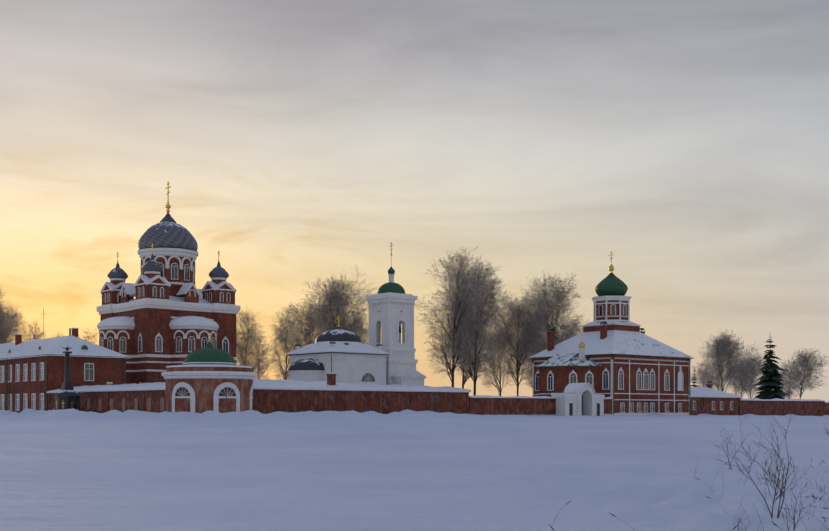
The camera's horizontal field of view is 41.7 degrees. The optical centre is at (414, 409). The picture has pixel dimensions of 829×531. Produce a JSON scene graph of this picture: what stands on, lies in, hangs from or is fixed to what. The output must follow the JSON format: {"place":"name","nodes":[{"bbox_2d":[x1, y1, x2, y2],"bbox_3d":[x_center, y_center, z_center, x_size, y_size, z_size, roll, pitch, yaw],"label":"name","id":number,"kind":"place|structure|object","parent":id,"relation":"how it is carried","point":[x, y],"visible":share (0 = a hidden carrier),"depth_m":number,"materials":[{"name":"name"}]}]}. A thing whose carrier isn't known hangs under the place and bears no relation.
{"place":"outdoors","nodes":[
{"label":"outdoors","id":0,"kind":"place"},
{"bbox_2d":[0,408,828,530],"bbox_3d":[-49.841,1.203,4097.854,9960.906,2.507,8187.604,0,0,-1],"label":"snow ground","id":1,"kind":"structure","parent":0,"point":[72,469],"depth_m":32.54,"materials":[{"name":"white snow"}]},
{"bbox_2d":[0,288,23,343],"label":"tree","id":2,"kind":"object","parent":1,"relation":"on","point":[2,334],"visible":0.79,"depth_m":189.47,"materials":[{"name":"brown plant"}]},
{"bbox_2d":[0,300,27,342],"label":"tree","id":3,"kind":"object","parent":1,"relation":"on","point":[14,316],"visible":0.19,"depth_m":198.35,"materials":[{"name":"brown plant"}]},
{"bbox_2d":[22,319,46,340],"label":"tree","id":4,"kind":"object","parent":1,"relation":"on","point":[38,336],"visible":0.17,"depth_m":211.09,"materials":[{"name":"brown plant"}]},
{"bbox_2d":[0,308,130,412],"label":"building","id":5,"kind":"structure","parent":1,"relation":"on","point":[32,372],"depth_m":150.34,"materials":[{"name":"brick"}]},
{"bbox_2d":[44,346,89,410],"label":"monument","id":6,"kind":"object","parent":1,"relation":"on","point":[66,396],"visible":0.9,"depth_m":132.40,"materials":[{"name":"black stone"}]},
{"bbox_2d":[78,327,98,341],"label":"tree","id":7,"kind":"object","parent":1,"relation":"on","point":[92,336],"visible":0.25,"depth_m":233.31,"materials":[{"name":"brown plant"}]},
{"bbox_2d":[96,181,240,383],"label":"cathedral","id":8,"kind":"structure","parent":1,"relation":"on","point":[170,314],"depth_m":166.93,"materials":[{"name":"brick"}]},
{"bbox_2d":[236,308,269,373],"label":"tree","id":9,"kind":"object","parent":1,"relation":"on","point":[243,351],"visible":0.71,"depth_m":204.14,"materials":[{"name":"brown plant"}]},
{"bbox_2d":[246,334,278,379],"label":"tree","id":10,"kind":"object","parent":1,"relation":"on","point":[259,346],"visible":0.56,"depth_m":223.64,"materials":[{"name":"brown plant"}]},
{"bbox_2d":[263,311,308,379],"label":"tree","id":11,"kind":"object","parent":1,"relation":"on","point":[283,339],"visible":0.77,"depth_m":197.89,"materials":[{"name":"brown plant"}]},
{"bbox_2d":[276,295,347,360],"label":"tree","id":12,"kind":"object","parent":1,"relation":"on","point":[308,337],"visible":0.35,"depth_m":213.06,"materials":[{"name":"brown plant"}]},
{"bbox_2d":[287,315,389,384],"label":"church","id":13,"kind":"structure","parent":1,"relation":"on","point":[345,356],"depth_m":155.29,"materials":[{"name":"white paint"}]},
{"bbox_2d":[300,266,376,342],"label":"tree","id":14,"kind":"object","parent":1,"relation":"on","point":[340,301],"visible":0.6,"depth_m":207.99,"materials":[{"name":"brown plant"}]},
{"bbox_2d":[346,307,368,343],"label":"tree","id":15,"kind":"object","parent":1,"relation":"on","point":[366,334],"visible":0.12,"depth_m":227.23,"materials":[{"name":"grey plant"}]},
{"bbox_2d":[365,242,425,385],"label":"bell tower","id":16,"kind":"structure","parent":1,"relation":"on","point":[391,304],"depth_m":162.33,"materials":[{"name":"white paint"}]},
{"bbox_2d":[47,333,828,415],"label":"monastery walls","id":17,"kind":"structure","parent":1,"relation":"on","point":[208,377],"depth_m":127.28,"materials":[{"name":"brick"}]},
{"bbox_2d":[414,246,490,386],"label":"tree","id":18,"kind":"object","parent":1,"relation":"on","point":[460,283],"visible":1,"depth_m":170.42,"materials":[{"name":"brown plant"}]},
{"bbox_2d":[438,285,502,388],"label":"tree","id":19,"kind":"object","parent":1,"relation":"on","point":[465,376],"visible":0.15,"depth_m":185.71,"materials":[{"name":"grey plant"}]},
{"bbox_2d":[439,255,511,395],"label":"tree","id":20,"kind":"object","parent":1,"relation":"on","point":[476,336],"visible":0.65,"depth_m":175.53,"materials":[{"name":"grey plant"}]},
{"bbox_2d":[478,321,514,395],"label":"tree","id":21,"kind":"object","parent":1,"relation":"on","point":[495,374],"visible":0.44,"depth_m":199.52,"materials":[{"name":"grey plant"}]},
{"bbox_2d":[484,289,558,395],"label":"tree","id":22,"kind":"object","parent":1,"relation":"on","point":[528,335],"visible":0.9,"depth_m":185.34,"materials":[{"name":"brown plant"}]},
{"bbox_2d":[516,315,544,388],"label":"tree","id":23,"kind":"object","parent":1,"relation":"on","point":[529,383],"visible":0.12,"depth_m":205.39,"materials":[{"name":"grey plant"}]},
{"bbox_2d":[517,270,583,353],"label":"tree","id":24,"kind":"object","parent":1,"relation":"on","point":[558,298],"visible":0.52,"depth_m":190.55,"materials":[{"name":"grey plant"}]},
{"bbox_2d":[555,314,589,342],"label":"tree","id":25,"kind":"object","parent":1,"relation":"on","point":[573,332],"visible":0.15,"depth_m":199.55,"materials":[{"name":"grey plant"}]},
{"bbox_2d":[529,251,693,415],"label":"church","id":26,"kind":"structure","parent":1,"relation":"on","point":[620,358],"depth_m":164.42,"materials":[{"name":"brick"}]},
{"bbox_2d":[549,408,828,530],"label":"dry weeds","id":27,"kind":"object","parent":1,"relation":"on","point":[778,485],"visible":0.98,"depth_m":20.11,"materials":[{"name":"brown plant"}]},
{"bbox_2d":[690,368,698,386],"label":"spruce","id":28,"kind":"object","parent":1,"relation":"on","point":[694,379],"visible":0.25,"depth_m":200.37,"materials":[{"name":"green plant"}]},
{"bbox_2d":[690,364,715,388],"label":"tree","id":29,"kind":"object","parent":1,"relation":"on","point":[702,375],"visible":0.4,"depth_m":331.27,"materials":[{"name":"grey plant"}]},
{"bbox_2d":[688,381,742,414],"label":"annex","id":30,"kind":"object","parent":1,"relation":"on","point":[708,399],"visible":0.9,"depth_m":175.93,"materials":[{"name":"brick"}]},
{"bbox_2d":[693,329,761,391],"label":"tree","id":31,"kind":"object","parent":1,"relation":"on","point":[726,348],"visible":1,"depth_m":259.06,"materials":[{"name":"grey plant"}]},
{"bbox_2d":[724,360,758,398],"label":"tree","id":32,"kind":"object","parent":1,"relation":"on","point":[736,385],"visible":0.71,"depth_m":270.60,"materials":[{"name":"grey plant"}]},
{"bbox_2d":[734,350,766,398],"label":"tree","id":33,"kind":"object","parent":1,"relation":"on","point":[755,363],"visible":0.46,"depth_m":299.55,"materials":[{"name":"grey plant"}]},
{"bbox_2d":[753,334,788,399],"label":"spruce","id":34,"kind":"object","parent":1,"relation":"on","point":[770,382],"visible":0.71,"depth_m":224.93,"materials":[{"name":"green plant"}]},
{"bbox_2d":[777,368,794,398],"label":"tree","id":35,"kind":"object","parent":1,"relation":"on","point":[785,384],"visible":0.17,"depth_m":329.98,"materials":[{"name":"grey plant"}]},
{"bbox_2d":[777,358,803,398],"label":"tree","id":36,"kind":"object","parent":1,"relation":"on","point":[792,376],"visible":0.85,"depth_m":251.26,"materials":[{"name":"grey plant"}]},
{"bbox_2d":[778,348,827,398],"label":"tree","id":37,"kind":"object","parent":1,"relation":"on","point":[805,363],"visible":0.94,"depth_m":290.46,"materials":[{"name":"grey plant"}]},
{"bbox_2d":[0,0,828,401],"label":"sky","id":38,"kind":"structure","parent":0,"point":[295,141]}
]}

